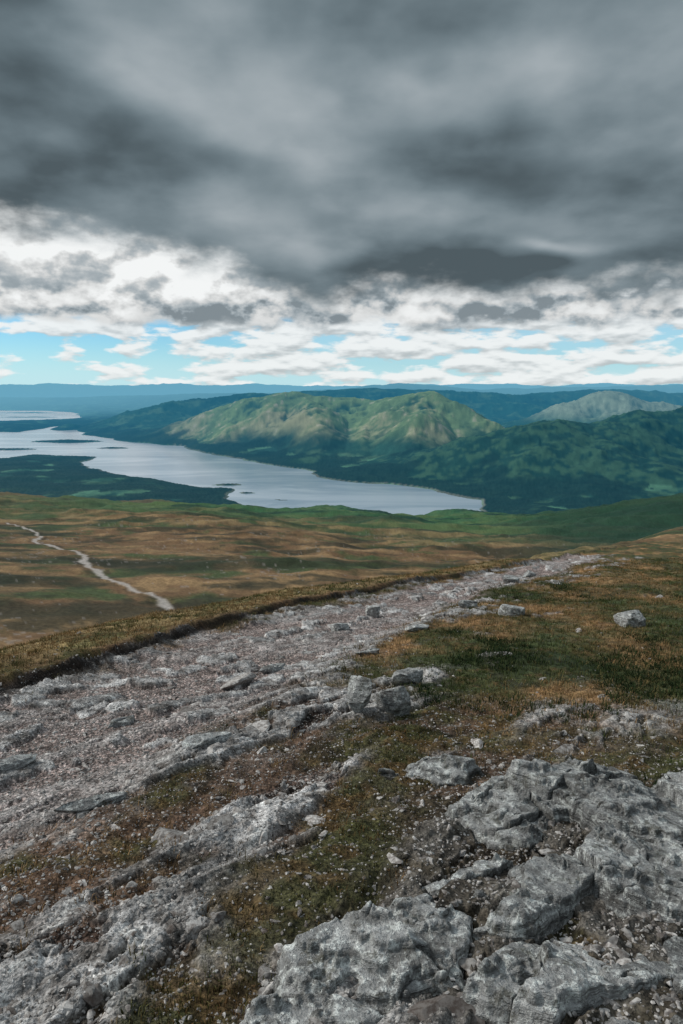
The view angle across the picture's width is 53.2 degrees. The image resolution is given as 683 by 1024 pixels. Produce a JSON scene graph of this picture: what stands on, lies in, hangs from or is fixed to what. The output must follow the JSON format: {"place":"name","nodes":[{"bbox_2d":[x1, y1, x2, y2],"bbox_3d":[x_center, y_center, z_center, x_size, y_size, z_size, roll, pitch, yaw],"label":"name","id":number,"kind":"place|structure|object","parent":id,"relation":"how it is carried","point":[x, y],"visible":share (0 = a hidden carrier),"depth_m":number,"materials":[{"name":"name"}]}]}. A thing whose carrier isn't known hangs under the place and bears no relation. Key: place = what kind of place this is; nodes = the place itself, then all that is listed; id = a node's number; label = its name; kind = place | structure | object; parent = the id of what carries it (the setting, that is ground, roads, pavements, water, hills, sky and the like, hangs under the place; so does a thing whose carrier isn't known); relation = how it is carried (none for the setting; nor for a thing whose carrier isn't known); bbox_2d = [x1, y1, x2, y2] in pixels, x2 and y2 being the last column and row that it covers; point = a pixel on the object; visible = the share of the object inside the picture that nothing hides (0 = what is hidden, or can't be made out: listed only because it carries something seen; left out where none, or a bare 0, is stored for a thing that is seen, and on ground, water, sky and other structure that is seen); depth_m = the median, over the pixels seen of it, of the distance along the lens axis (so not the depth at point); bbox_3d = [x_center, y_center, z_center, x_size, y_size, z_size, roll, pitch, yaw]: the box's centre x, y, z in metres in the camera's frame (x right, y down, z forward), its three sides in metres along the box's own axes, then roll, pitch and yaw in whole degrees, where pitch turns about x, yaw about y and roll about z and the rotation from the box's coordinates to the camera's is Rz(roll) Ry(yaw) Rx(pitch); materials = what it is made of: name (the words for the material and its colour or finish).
{"place":"outdoors","nodes":[
{"label":"outdoors","id":0,"kind":"place"},
{"bbox_2d":[0,410,481,514],"bbox_3d":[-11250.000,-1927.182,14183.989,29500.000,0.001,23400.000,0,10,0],"label":"loch water","id":1,"kind":"structure","parent":0,"point":[266,485],"depth_m":5130.05,"materials":[{"name":"liquid"}]},
{"bbox_2d":[0,383,682,1023],"bbox_3d":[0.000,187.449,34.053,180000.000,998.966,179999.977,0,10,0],"label":"terrain","id":2,"kind":"structure","parent":0,"point":[554,477],"depth_m":10.02,"materials":[{"name":"green plant"}]},
{"bbox_2d":[0,754,37,771],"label":"rock slab","id":3,"kind":"object","parent":2,"relation":"on","point":[18,761],"visible":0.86,"depth_m":4.49,"materials":[{"name":"grey stone"}]},
{"bbox_2d":[54,792,126,813],"bbox_3d":[-1.372,1.628,3.777,0.087,0.142,0.412,9,14,41],"label":"rock slab","id":4,"kind":"object","parent":2,"relation":"on","point":[86,804],"visible":0.84,"depth_m":3.75,"materials":[{"name":"grey stone"}]},
{"bbox_2d":[108,715,134,727],"bbox_3d":[-1.791,1.728,5.595,0.124,0.106,0.293,8,13,36],"label":"rock slab","id":5,"kind":"object","parent":2,"relation":"on","point":[122,721],"visible":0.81,"depth_m":5.56,"materials":[{"name":"grey stone"}]},
{"bbox_2d":[181,732,231,749],"bbox_3d":[-0.914,1.556,4.650,0.378,0.114,0.116,-10,14,-42],"label":"rock slab","id":6,"kind":"object","parent":2,"relation":"on","point":[196,741],"visible":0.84,"depth_m":4.60,"materials":[{"name":"grey stone"}]},
{"bbox_2d":[259,663,285,673],"bbox_3d":[-0.746,1.784,7.762,0.165,0.151,0.482,6,12,30],"label":"rock slab","id":7,"kind":"object","parent":2,"relation":"on","point":[272,668],"visible":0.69,"depth_m":7.66,"materials":[{"name":"grey stone"}]},
{"bbox_2d":[0,551,662,1023],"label":"scattered rocks","id":8,"kind":"object","parent":2,"relation":"on","point":[428,1007],"visible":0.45,"depth_m":3.42,"materials":[{"name":"stone"}]},
{"bbox_2d":[331,623,349,630],"bbox_3d":[-0.032,1.775,10.297,0.269,0.278,0.229,-7,13,-36],"label":"boulder","id":9,"kind":"object","parent":2,"relation":"on","point":[339,626],"visible":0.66,"depth_m":10.20,"materials":[{"name":"grey stone"}]},
{"bbox_2d":[0,557,682,1023],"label":"grass","id":10,"kind":"structure","parent":2,"relation":"on","point":[288,591],"depth_m":8.86,"materials":[{"name":"green plant"}]},
{"bbox_2d":[0,662,682,1023],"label":"moss and heather","id":11,"kind":"object","parent":2,"relation":"on","point":[254,906],"visible":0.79,"depth_m":3.28,"materials":[{"name":"brown plant"}]},
{"bbox_2d":[0,569,682,1023],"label":"scattered stones","id":12,"kind":"object","parent":2,"relation":"on","point":[198,925],"visible":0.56,"depth_m":3.00,"materials":[{"name":"grey stone"}]},
{"bbox_2d":[347,675,371,713],"bbox_3d":[0.142,1.438,5.421,0.198,0.297,0.210,0,10,0],"label":"boulder","id":13,"kind":"object","parent":2,"relation":"on","point":[359,692],"visible":1,"depth_m":5.35,"materials":[{"name":"grey stone"}]},
{"bbox_2d":[355,648,379,655],"bbox_3d":[0.340,1.746,8.299,0.160,0.181,0.414,7,12,33],"label":"rock slab","id":14,"kind":"object","parent":2,"relation":"on","point":[371,651],"visible":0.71,"depth_m":8.27,"materials":[{"name":"grey stone"}]},
{"bbox_2d":[365,605,379,617],"bbox_3d":[0.545,1.795,11.914,0.267,0.355,0.218,0,10,0],"label":"boulder","id":15,"kind":"object","parent":2,"relation":"on","point":[373,611],"visible":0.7,"depth_m":11.83,"materials":[{"name":"grey stone"}]},
{"bbox_2d":[376,686,410,715],"bbox_3d":[0.421,1.573,5.540,0.277,0.379,0.190,3,11,18],"label":"boulder","id":16,"kind":"object","parent":2,"relation":"on","point":[396,701],"visible":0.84,"depth_m":5.46,"materials":[{"name":"grey stone"}]},
{"bbox_2d":[392,667,422,685],"bbox_3d":[0.631,1.601,6.468,0.344,0.244,0.172,-9,14,-41],"label":"boulder","id":17,"kind":"object","parent":2,"relation":"on","point":[409,675],"visible":0.7,"depth_m":6.40,"materials":[{"name":"grey stone"}]},
{"bbox_2d":[405,624,428,631],"bbox_3d":[1.134,1.754,10.093,0.503,0.241,0.200,-8,13,-39],"label":"rock slab","id":18,"kind":"object","parent":2,"relation":"on","point":[417,627],"visible":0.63,"depth_m":9.98,"materials":[{"name":"grey stone"}]},
{"bbox_2d":[239,754,682,1023],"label":"bedrock outcrop","id":19,"kind":"object","parent":2,"relation":"on","point":[625,860],"visible":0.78,"depth_m":2.44,"materials":[{"name":"grey stone"}]},
{"bbox_2d":[458,600,477,607],"bbox_3d":[2.300,1.718,12.409,0.335,0.282,0.284,4,11,22],"label":"boulder","id":20,"kind":"object","parent":2,"relation":"on","point":[465,603],"visible":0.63,"depth_m":12.29,"materials":[{"name":"grey stone"}]},
{"bbox_2d":[498,604,524,616],"bbox_3d":[2.799,1.661,11.244,0.438,0.276,0.305,3,11,16],"label":"boulder","id":21,"kind":"object","parent":2,"relation":"on","point":[508,610],"visible":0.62,"depth_m":11.13,"materials":[{"name":"grey stone"}]},
{"bbox_2d":[503,575,519,583],"bbox_3d":[4.165,1.743,16.722,0.548,0.437,0.398,-5,11,-26],"label":"rock slab","id":22,"kind":"object","parent":2,"relation":"on","point":[507,579],"visible":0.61,"depth_m":16.56,"materials":[{"name":"grey stone"}]},
{"bbox_2d":[364,582,682,787],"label":"grass","id":23,"kind":"object","parent":2,"relation":"on","point":[605,659],"visible":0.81,"depth_m":6.95,"materials":[{"name":"green plant"}]},
{"bbox_2d":[523,570,535,577],"bbox_3d":[5.531,1.961,20.174,0.859,0.471,0.351,-10,14,-43],"label":"rock slab","id":24,"kind":"object","parent":2,"relation":"on","point":[529,573],"visible":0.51,"depth_m":20.00,"materials":[{"name":"grey stone"}]},
{"bbox_2d":[613,610,645,627],"bbox_3d":[4.256,1.668,10.051,0.365,0.429,0.378,-3,11,-15],"label":"boulder","id":25,"kind":"object","parent":2,"relation":"on","point":[633,618],"visible":0.68,"depth_m":9.96,"materials":[{"name":"grey stone"}]},
{"bbox_2d":[0,621,682,1023],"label":"gravel","id":26,"kind":"structure","parent":0,"point":[238,959],"depth_m":3.24,"materials":[{"name":"grey gravel"}]},
{"bbox_2d":[0,0,682,385],"label":"sky","id":27,"kind":"structure","parent":0,"point":[194,192],"materials":[{"name":"grey"}]}
]}

